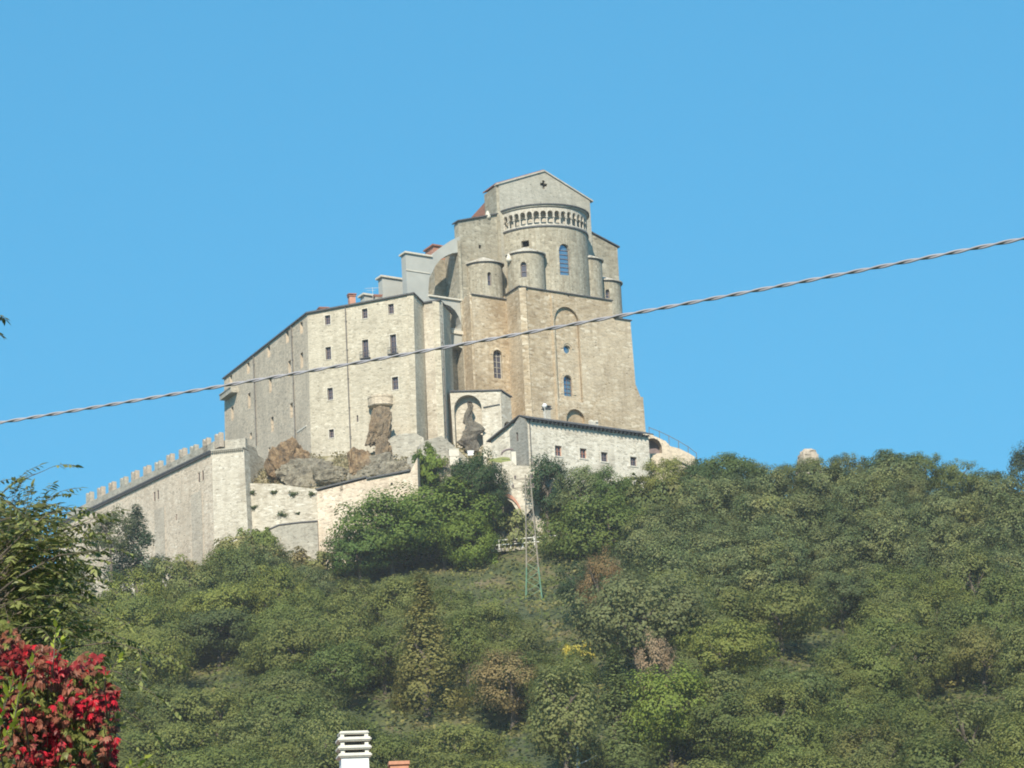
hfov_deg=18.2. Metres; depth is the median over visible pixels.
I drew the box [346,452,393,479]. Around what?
rock
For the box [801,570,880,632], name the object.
tree
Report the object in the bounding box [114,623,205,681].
tree
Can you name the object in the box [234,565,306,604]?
tree
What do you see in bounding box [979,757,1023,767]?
tree
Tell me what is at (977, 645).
tree
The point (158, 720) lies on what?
tree
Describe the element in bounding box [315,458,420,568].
terrace wall
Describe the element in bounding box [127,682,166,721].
tree
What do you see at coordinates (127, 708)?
tree
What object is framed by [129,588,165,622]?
tree
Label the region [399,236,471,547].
flying buttress
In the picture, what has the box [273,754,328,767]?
tree
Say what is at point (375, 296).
chimney
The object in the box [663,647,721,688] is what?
tree
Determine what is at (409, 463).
retaining wall
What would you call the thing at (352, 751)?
chimneys
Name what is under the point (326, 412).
monastery building
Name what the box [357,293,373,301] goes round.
buttress
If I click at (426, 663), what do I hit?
tree
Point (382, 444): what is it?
rock
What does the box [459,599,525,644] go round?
tree
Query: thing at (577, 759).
dead tree
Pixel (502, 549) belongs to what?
footbridge
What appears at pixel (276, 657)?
tree
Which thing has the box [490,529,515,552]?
rock
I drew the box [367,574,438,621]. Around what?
tree
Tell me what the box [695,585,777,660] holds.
tree
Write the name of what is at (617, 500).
bush
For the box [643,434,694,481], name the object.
ruined wall
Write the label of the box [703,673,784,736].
tree
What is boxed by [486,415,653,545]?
long house
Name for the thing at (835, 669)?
tree
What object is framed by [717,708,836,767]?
tree
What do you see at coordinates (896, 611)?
tree
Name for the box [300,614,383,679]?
tree
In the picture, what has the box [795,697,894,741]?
tree
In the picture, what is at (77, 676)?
red creeper
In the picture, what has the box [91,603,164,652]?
tree
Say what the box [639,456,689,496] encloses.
tree
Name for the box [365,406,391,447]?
rock
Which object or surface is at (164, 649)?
tree
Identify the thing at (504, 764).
tree
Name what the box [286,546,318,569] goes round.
bush
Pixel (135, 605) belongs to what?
tree
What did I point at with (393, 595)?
tree
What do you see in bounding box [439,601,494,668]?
tree
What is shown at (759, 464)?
tree
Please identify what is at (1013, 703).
tree
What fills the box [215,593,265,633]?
tree
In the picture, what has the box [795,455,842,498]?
tree
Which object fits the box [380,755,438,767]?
tree
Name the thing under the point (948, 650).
tree
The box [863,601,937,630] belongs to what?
tree
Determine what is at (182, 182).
sky
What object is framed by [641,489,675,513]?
bush
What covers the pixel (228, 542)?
bush
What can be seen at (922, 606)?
tree
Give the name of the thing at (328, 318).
window
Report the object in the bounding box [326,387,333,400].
window
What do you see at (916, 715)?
tree
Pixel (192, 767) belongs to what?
tree
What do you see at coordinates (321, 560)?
bush
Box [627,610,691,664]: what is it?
tree
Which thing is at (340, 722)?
tree
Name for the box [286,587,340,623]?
tree
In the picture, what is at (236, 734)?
tree
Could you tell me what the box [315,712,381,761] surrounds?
tree
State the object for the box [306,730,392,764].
tree
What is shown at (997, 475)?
tree
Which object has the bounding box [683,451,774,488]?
tree
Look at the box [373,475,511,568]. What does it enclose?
tree
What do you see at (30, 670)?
laurel sprig
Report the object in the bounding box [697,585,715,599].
tree
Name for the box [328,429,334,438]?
window
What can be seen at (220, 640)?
tree
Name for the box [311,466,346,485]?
rock
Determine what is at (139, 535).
tree
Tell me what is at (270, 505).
retaining wall
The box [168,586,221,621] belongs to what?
tree
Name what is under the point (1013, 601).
tree
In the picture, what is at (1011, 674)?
tree
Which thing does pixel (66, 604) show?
tree
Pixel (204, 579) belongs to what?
tree
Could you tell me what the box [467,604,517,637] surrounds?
tree
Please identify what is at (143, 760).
laurel sprig
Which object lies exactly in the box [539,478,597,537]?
bush
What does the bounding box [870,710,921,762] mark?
tree
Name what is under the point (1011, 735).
tree
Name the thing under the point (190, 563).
bush
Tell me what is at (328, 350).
window
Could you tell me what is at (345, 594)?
tree
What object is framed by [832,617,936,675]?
tree
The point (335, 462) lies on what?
dry grass
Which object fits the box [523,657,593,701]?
tree
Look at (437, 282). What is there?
stair turret
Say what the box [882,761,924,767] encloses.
tree
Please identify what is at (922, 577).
tree
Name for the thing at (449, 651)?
tree
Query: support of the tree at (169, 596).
on the ground at (523, 610)
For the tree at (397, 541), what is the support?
on the ground at (523, 610)
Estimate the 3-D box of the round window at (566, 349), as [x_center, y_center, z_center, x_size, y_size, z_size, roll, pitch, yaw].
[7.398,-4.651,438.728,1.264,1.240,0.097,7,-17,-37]
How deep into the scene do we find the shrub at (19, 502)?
17.25 m
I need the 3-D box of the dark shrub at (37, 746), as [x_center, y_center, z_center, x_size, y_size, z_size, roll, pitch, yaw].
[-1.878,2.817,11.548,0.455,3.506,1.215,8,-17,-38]
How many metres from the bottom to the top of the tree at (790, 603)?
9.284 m
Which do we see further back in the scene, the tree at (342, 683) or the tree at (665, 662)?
the tree at (342, 683)
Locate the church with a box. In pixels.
[445,170,645,543]
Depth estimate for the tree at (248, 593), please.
378.35 m
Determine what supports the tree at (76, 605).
on the ground at (523, 610)
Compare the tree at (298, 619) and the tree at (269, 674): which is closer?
the tree at (269, 674)
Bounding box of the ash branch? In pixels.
[0,315,10,339]
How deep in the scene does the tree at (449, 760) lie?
277.33 m
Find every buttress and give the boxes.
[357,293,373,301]
[375,275,402,297]
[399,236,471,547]
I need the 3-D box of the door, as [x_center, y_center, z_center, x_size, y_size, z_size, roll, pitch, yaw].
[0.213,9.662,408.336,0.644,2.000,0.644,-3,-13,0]
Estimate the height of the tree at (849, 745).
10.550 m
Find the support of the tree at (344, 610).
on the ground at (523, 610)
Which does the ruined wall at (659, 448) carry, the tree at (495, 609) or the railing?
the railing
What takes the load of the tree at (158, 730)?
on the ground at (523, 610)
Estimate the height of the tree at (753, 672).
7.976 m
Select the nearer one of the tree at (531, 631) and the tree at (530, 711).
the tree at (530, 711)
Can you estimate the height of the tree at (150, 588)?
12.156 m
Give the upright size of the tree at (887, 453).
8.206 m
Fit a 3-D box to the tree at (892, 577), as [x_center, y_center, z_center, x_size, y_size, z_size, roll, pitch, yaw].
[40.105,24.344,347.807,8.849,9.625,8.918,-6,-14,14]
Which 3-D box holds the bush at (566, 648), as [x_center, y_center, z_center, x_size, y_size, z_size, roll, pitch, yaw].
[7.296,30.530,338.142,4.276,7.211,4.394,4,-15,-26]
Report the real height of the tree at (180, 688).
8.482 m
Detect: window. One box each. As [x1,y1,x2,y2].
[324,314,330,325]
[325,346,331,360]
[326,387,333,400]
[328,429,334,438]
[361,308,367,319]
[361,339,368,357]
[387,303,394,314]
[389,334,396,352]
[391,376,398,390]
[487,273,490,284]
[493,351,501,378]
[521,263,526,276]
[554,444,563,457]
[559,245,568,274]
[564,346,569,353]
[564,376,571,396]
[579,447,587,459]
[600,450,609,462]
[629,455,638,467]
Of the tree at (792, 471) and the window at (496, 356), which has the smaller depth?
the tree at (792, 471)
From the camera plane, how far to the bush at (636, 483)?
408.06 m
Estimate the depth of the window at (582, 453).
415.41 m
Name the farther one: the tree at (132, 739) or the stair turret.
the stair turret
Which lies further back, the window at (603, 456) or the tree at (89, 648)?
the window at (603, 456)
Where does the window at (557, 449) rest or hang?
in the long house at (624, 452)
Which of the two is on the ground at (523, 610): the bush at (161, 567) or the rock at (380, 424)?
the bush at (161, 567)
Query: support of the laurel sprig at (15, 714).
on the ground at (523, 610)
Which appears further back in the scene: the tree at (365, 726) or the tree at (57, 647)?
the tree at (57, 647)
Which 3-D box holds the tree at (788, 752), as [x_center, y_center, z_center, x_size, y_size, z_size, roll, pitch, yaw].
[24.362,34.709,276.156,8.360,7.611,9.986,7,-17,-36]
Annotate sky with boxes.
[0,0,1023,567]
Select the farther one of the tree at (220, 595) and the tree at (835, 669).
the tree at (220, 595)
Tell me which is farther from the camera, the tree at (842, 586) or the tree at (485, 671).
the tree at (842, 586)
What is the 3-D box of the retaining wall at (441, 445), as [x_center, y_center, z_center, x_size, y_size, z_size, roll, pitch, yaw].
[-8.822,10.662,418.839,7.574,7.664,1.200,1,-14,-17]
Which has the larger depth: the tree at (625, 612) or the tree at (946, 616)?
the tree at (625, 612)
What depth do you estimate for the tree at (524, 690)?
320.93 m
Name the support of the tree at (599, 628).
on the ground at (523, 610)
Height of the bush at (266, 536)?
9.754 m
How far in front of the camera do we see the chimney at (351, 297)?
432.51 m
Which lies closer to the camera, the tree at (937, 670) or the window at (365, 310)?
the tree at (937, 670)
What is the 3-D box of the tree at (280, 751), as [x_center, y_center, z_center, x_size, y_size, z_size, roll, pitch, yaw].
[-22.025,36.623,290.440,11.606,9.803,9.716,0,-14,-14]
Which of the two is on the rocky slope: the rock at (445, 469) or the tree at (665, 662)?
the rock at (445, 469)
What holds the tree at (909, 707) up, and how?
on the ground at (523, 610)
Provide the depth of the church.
440.30 m
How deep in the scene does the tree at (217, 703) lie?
313.74 m
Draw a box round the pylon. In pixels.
[512,474,542,598]
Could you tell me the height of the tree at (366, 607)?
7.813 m
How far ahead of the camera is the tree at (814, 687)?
291.91 m
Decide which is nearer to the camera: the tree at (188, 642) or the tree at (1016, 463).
the tree at (188, 642)
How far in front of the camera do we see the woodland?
372.90 m
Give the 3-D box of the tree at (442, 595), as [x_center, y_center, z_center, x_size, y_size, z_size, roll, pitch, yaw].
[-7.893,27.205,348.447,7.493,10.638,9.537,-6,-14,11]
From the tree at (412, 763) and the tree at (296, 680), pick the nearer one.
the tree at (412, 763)
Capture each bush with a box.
[143,554,195,598]
[166,558,216,597]
[194,534,250,576]
[212,532,270,552]
[235,526,280,552]
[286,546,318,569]
[298,549,344,580]
[414,441,449,493]
[476,550,502,566]
[489,509,538,552]
[520,519,555,550]
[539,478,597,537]
[560,641,594,659]
[591,480,637,525]
[606,472,658,521]
[625,476,669,512]
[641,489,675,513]
[648,479,686,510]
[662,474,701,500]
[671,481,716,511]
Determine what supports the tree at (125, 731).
on the ground at (523, 610)
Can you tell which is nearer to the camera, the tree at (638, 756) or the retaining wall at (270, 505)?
the tree at (638, 756)
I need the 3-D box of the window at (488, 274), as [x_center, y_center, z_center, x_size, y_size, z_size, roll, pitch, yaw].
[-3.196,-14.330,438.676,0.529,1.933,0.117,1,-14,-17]
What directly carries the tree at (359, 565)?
on the ground at (523, 610)
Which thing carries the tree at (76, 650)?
on the ground at (523, 610)
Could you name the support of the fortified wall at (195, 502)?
on the ground at (523, 610)
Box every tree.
[0,462,184,767]
[10,623,70,666]
[17,653,86,678]
[33,637,74,667]
[40,691,137,749]
[49,571,87,607]
[50,594,86,617]
[58,605,95,639]
[62,626,110,661]
[63,670,134,704]
[65,711,141,762]
[75,644,112,668]
[77,591,129,632]
[77,627,163,678]
[83,504,137,581]
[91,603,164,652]
[92,564,172,625]
[92,594,192,638]
[93,735,163,766]
[100,749,161,767]
[101,632,194,692]
[101,684,151,729]
[102,504,170,593]
[102,698,154,745]
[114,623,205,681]
[118,730,202,767]
[119,658,153,694]
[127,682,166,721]
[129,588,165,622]
[130,688,216,738]
[132,720,231,767]
[144,678,191,725]
[154,721,206,746]
[156,583,185,628]
[156,682,260,742]
[156,734,221,766]
[161,745,268,767]
[162,560,239,609]
[163,592,222,663]
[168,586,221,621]
[171,762,210,767]
[174,605,264,669]
[182,581,268,653]
[194,743,282,767]
[202,542,246,591]
[204,571,238,604]
[207,732,256,746]
[213,708,296,753]
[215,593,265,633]
[221,537,271,593]
[223,732,320,767]
[225,759,306,767]
[230,632,286,684]
[231,580,270,624]
[231,669,351,726]
[231,687,344,741]
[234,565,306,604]
[242,618,338,679]
[243,598,298,637]
[244,563,312,622]
[251,617,353,675]
[253,707,333,763]
[255,611,343,636]
[256,605,324,676]
[256,667,303,695]
[265,565,316,605]
[267,618,324,677]
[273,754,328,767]
[285,638,379,713]
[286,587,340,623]
[289,734,379,767]
[290,698,375,767]
[295,594,375,635]
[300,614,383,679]
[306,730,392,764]
[315,654,364,685]
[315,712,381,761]
[320,524,407,584]
[321,487,457,578]
[324,576,393,630]
[330,592,386,629]
[347,625,413,694]
[359,624,408,687]
[362,730,418,767]
[363,571,446,623]
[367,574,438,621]
[369,600,419,630]
[371,614,467,672]
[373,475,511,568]
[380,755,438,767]
[386,568,483,722]
[393,722,509,766]
[401,588,465,634]
[418,585,476,622]
[421,750,507,767]
[425,629,471,681]
[435,446,512,536]
[435,510,505,571]
[438,755,483,767]
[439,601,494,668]
[440,606,494,688]
[458,651,559,722]
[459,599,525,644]
[462,647,539,731]
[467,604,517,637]
[472,635,539,689]
[478,477,511,529]
[481,756,540,767]
[489,618,561,663]
[521,452,573,535]
[521,692,601,732]
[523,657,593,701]
[525,656,607,767]
[528,490,652,561]
[530,656,596,709]
[541,645,602,693]
[551,464,604,534]
[553,559,606,613]
[556,557,711,686]
[567,741,595,767]
[573,544,624,617]
[578,463,634,530]
[579,644,668,767]
[599,577,646,633]
[616,659,730,767]
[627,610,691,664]
[633,626,678,728]
[638,569,716,607]
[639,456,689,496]
[639,568,718,613]
[655,600,729,661]
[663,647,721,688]
[669,616,785,676]
[673,688,782,766]
[677,667,765,762]
[678,461,721,504]
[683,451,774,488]
[685,753,745,767]
[688,595,759,647]
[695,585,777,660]
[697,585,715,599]
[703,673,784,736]
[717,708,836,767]
[739,742,842,767]
[740,660,793,688]
[740,677,824,745]
[742,581,842,659]
[744,462,795,495]
[747,665,851,733]
[762,676,824,731]
[774,748,854,767]
[777,457,819,493]
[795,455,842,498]
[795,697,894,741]
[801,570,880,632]
[802,711,868,744]
[806,636,897,689]
[807,660,876,699]
[817,632,919,705]
[818,669,879,712]
[818,727,879,756]
[819,702,914,767]
[825,715,916,767]
[830,451,866,486]
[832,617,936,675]
[840,598,919,648]
[842,738,907,767]
[844,564,920,613]
[846,634,911,706]
[851,687,903,713]
[856,448,918,476]
[857,604,926,628]
[859,587,924,619]
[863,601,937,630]
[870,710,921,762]
[881,660,934,705]
[882,626,958,699]
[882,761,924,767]
[885,693,958,760]
[887,727,999,767]
[893,697,936,720]
[899,724,984,767]
[900,564,955,609]
[904,583,974,638]
[906,452,949,492]
[913,684,1014,756]
[916,715,986,748]
[919,573,976,625]
[927,637,968,683]
[929,597,972,684]
[930,458,978,514]
[944,599,1023,683]
[946,539,1000,607]
[948,620,1014,696]
[950,713,994,753]
[965,467,1011,512]
[966,600,1023,677]
[969,743,1006,767]
[970,566,1023,624]
[976,681,1023,740]
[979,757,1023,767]
[982,709,1023,767]
[988,710,1023,760]
[989,620,1023,691]
[992,577,1023,626]
[1001,675,1023,716]
[1006,441,1023,495]
[1010,641,1023,689]
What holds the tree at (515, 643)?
on the ground at (523, 610)
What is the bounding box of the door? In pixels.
[511,451,515,464]
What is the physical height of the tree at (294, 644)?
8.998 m
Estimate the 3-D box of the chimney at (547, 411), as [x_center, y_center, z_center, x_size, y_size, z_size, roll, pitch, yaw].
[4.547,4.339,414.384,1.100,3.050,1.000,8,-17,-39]
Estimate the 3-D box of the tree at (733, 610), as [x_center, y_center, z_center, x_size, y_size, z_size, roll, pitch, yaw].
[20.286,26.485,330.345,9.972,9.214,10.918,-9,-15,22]
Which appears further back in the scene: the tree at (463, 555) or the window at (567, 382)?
the window at (567, 382)
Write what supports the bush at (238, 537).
on the ground at (523, 610)
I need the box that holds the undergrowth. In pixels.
[88,503,1018,767]
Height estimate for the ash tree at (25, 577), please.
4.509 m
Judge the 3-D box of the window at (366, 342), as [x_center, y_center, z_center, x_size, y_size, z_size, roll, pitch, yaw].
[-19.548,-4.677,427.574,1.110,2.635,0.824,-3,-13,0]
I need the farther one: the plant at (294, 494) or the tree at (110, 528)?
the plant at (294, 494)
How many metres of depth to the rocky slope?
423.60 m
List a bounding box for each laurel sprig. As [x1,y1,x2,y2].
[0,670,27,767]
[21,649,40,765]
[51,611,67,760]
[104,651,123,767]
[125,754,155,767]
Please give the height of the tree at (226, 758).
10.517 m
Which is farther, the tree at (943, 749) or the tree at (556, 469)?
the tree at (556, 469)
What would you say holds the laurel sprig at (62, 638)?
on the ground at (523, 610)
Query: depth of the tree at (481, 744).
289.19 m
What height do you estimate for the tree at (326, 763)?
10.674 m
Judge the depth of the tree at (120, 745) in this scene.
300.99 m
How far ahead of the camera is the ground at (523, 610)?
346.35 m
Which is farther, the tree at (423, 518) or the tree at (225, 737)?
the tree at (423, 518)
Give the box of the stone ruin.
[796,449,820,483]
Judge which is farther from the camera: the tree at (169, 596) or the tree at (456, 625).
the tree at (169, 596)
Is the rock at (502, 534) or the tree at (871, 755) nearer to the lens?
the tree at (871, 755)
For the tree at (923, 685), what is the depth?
309.26 m
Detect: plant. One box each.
[275,510,288,518]
[288,490,301,497]
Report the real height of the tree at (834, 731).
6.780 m
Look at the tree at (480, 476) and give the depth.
404.00 m
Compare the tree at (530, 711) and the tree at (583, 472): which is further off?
the tree at (583, 472)
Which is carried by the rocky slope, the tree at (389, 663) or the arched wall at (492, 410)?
the arched wall at (492, 410)
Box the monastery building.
[219,292,453,559]
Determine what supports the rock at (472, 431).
on the rocky slope
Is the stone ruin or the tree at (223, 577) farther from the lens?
the stone ruin
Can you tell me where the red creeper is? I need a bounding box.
[0,615,121,767]
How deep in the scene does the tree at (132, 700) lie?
322.62 m
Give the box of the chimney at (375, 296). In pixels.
[372,294,382,298]
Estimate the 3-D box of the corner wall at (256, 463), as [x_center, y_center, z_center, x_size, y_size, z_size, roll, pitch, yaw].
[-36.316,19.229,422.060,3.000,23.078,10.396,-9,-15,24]
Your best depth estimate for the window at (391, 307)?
427.23 m
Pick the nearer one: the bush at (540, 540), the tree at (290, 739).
the tree at (290, 739)
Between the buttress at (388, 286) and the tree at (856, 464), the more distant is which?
the buttress at (388, 286)
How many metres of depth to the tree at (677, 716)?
287.59 m
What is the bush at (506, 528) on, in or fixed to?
on the ground at (523, 610)
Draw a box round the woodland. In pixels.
[59,455,1023,610]
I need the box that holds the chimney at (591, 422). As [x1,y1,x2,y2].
[588,420,597,424]
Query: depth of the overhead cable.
13.85 m
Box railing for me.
[649,427,696,458]
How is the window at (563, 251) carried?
in the church
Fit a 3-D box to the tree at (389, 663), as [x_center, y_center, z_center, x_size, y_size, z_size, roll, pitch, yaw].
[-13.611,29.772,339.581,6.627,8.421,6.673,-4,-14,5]
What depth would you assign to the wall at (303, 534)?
411.39 m
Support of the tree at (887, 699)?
on the ground at (523, 610)
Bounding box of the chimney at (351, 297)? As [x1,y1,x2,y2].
[346,293,356,303]
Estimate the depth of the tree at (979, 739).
287.49 m
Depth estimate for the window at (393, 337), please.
426.09 m
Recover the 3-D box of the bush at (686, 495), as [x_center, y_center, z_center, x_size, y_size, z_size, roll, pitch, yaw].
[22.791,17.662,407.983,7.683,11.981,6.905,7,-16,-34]
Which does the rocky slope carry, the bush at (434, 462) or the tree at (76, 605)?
the bush at (434, 462)
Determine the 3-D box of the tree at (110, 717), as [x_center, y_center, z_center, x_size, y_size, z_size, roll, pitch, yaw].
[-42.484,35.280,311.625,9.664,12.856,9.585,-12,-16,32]
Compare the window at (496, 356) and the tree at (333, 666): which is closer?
the tree at (333, 666)
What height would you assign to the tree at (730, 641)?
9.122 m
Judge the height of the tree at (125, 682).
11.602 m
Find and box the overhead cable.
[0,237,1023,423]
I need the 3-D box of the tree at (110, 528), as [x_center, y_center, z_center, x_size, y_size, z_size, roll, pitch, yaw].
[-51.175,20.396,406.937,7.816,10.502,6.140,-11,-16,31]
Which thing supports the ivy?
attached to the rock at (445, 469)
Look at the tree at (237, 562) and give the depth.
387.44 m
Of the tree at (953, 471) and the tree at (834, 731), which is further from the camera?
the tree at (953, 471)
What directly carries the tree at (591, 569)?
on the ground at (523, 610)
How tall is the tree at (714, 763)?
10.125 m
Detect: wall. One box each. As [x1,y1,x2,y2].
[58,432,252,596]
[204,445,263,482]
[250,483,317,530]
[268,520,318,562]
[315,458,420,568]
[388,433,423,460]
[407,456,429,501]
[417,436,468,493]
[450,389,511,458]
[489,448,533,518]
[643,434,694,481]
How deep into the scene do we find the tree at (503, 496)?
404.45 m
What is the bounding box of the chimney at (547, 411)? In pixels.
[541,405,551,421]
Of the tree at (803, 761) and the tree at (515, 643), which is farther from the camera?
the tree at (515, 643)
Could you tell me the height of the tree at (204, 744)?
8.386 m
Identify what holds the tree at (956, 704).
on the ground at (523, 610)
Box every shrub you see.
[0,476,51,614]
[0,679,121,767]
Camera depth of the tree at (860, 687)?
299.74 m
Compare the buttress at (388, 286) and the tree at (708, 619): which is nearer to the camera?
the tree at (708, 619)
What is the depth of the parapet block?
417.18 m
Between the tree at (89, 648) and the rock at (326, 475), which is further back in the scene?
the rock at (326, 475)
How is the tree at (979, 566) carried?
on the ground at (523, 610)
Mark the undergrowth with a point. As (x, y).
(515, 593)
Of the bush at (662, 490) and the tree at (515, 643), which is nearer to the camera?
the tree at (515, 643)
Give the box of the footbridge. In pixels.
[489,535,557,553]
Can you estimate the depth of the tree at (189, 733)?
301.41 m
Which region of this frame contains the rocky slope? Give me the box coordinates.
[254,447,491,494]
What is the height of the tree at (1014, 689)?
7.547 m
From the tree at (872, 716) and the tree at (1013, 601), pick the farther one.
the tree at (1013, 601)
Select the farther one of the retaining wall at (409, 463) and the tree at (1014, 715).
the retaining wall at (409, 463)
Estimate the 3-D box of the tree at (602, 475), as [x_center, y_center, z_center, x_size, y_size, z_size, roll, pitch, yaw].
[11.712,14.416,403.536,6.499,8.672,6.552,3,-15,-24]
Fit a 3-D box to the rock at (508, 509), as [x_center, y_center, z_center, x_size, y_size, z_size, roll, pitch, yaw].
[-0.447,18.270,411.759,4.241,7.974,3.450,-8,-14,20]
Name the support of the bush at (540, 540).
on the ground at (523, 610)
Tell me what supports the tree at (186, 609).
on the ground at (523, 610)
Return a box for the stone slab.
[467,450,473,455]
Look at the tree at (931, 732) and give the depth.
265.77 m
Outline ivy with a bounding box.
[411,454,438,489]
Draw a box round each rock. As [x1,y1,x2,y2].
[263,436,309,482]
[275,458,333,487]
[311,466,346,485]
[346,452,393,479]
[347,447,370,474]
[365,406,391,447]
[375,434,391,454]
[377,460,410,474]
[434,462,453,492]
[456,401,484,452]
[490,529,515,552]
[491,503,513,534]
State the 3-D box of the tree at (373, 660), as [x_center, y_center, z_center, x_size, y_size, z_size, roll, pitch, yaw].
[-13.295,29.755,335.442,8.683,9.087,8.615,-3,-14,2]
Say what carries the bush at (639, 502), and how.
on the ground at (523, 610)
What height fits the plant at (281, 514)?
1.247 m
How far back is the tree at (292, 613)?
348.19 m
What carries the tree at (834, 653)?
on the ground at (523, 610)
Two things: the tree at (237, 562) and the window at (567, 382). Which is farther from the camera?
the window at (567, 382)
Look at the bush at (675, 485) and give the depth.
406.33 m
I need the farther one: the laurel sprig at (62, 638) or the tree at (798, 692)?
the tree at (798, 692)
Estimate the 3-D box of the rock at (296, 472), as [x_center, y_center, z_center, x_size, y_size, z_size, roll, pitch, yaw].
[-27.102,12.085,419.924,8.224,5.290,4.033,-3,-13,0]
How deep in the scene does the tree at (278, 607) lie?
358.68 m
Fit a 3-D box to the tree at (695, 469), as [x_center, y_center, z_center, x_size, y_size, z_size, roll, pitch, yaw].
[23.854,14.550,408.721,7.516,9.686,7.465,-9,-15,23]
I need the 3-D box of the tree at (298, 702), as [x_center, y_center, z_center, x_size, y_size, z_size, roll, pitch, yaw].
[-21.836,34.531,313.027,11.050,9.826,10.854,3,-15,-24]
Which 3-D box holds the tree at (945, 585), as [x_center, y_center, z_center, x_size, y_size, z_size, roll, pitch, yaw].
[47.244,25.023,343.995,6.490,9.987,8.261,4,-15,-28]
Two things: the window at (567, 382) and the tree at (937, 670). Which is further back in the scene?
the window at (567, 382)
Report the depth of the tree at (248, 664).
341.86 m
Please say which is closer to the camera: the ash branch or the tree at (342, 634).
the ash branch
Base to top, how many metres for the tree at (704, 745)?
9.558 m
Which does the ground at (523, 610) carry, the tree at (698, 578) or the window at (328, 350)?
the tree at (698, 578)
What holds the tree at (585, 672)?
on the ground at (523, 610)
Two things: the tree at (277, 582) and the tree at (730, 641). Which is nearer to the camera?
the tree at (730, 641)
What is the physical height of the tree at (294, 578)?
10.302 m
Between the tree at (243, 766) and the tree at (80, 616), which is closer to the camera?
the tree at (243, 766)
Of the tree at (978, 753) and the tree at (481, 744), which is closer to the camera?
the tree at (978, 753)
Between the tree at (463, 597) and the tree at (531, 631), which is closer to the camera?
the tree at (531, 631)
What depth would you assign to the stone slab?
417.23 m
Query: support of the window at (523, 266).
in the church
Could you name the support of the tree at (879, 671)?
on the ground at (523, 610)
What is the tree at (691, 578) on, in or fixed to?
on the ground at (523, 610)
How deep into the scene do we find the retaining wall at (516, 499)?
407.28 m
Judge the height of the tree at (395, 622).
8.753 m
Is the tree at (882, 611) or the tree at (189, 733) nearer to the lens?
the tree at (189, 733)
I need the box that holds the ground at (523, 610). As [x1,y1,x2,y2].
[85,512,1020,767]
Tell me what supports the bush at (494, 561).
on the ground at (523, 610)
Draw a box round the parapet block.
[448,448,458,465]
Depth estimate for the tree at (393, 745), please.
290.24 m
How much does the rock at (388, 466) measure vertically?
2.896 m
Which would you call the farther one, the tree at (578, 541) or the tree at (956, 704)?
the tree at (578, 541)
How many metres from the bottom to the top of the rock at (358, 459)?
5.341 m
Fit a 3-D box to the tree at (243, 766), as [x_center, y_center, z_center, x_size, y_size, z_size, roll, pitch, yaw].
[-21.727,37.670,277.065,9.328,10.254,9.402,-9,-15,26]
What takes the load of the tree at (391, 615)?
on the ground at (523, 610)
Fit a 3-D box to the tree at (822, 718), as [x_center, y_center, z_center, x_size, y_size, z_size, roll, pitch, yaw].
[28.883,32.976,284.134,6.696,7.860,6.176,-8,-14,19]
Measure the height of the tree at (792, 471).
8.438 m
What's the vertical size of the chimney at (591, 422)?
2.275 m
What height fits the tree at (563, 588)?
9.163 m
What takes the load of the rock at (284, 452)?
on the rocky slope
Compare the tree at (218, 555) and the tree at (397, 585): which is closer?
the tree at (397, 585)
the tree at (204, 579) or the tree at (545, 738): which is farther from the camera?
the tree at (204, 579)
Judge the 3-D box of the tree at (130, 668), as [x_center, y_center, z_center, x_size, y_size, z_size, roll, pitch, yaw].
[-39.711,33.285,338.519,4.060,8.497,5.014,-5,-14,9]
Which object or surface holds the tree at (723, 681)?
on the ground at (523, 610)
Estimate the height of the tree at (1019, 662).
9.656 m
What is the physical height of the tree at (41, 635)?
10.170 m
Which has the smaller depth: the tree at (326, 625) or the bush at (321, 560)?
the tree at (326, 625)
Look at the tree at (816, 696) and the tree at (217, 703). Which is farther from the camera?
the tree at (217, 703)
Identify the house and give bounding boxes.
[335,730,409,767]
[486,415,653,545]
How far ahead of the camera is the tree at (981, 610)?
323.98 m
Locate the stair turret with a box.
[423,244,446,296]
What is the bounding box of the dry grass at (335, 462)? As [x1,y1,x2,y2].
[252,442,642,493]
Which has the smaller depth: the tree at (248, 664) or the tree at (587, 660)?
the tree at (587, 660)
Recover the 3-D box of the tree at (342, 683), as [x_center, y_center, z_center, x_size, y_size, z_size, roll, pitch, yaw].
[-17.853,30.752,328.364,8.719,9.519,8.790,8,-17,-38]
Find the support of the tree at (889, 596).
on the ground at (523, 610)
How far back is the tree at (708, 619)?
320.64 m
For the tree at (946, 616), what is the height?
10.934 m
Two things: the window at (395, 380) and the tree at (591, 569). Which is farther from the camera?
the window at (395, 380)
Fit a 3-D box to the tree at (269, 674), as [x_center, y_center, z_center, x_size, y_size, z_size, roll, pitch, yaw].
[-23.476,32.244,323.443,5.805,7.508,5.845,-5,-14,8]
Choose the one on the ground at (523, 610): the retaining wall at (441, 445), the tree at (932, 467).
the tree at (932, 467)
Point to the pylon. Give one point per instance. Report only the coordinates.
(532, 509)
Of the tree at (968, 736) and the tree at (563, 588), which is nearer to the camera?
the tree at (968, 736)
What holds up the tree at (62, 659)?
on the ground at (523, 610)
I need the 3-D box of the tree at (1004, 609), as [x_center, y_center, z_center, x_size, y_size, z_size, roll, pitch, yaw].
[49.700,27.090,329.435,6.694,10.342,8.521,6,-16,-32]
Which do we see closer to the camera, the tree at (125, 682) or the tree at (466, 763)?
the tree at (466, 763)
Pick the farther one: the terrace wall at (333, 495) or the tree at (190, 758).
the terrace wall at (333, 495)
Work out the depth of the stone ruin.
432.40 m
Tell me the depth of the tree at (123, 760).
295.76 m
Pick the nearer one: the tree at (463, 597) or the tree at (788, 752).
the tree at (788, 752)
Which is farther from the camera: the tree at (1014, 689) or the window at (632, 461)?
the window at (632, 461)

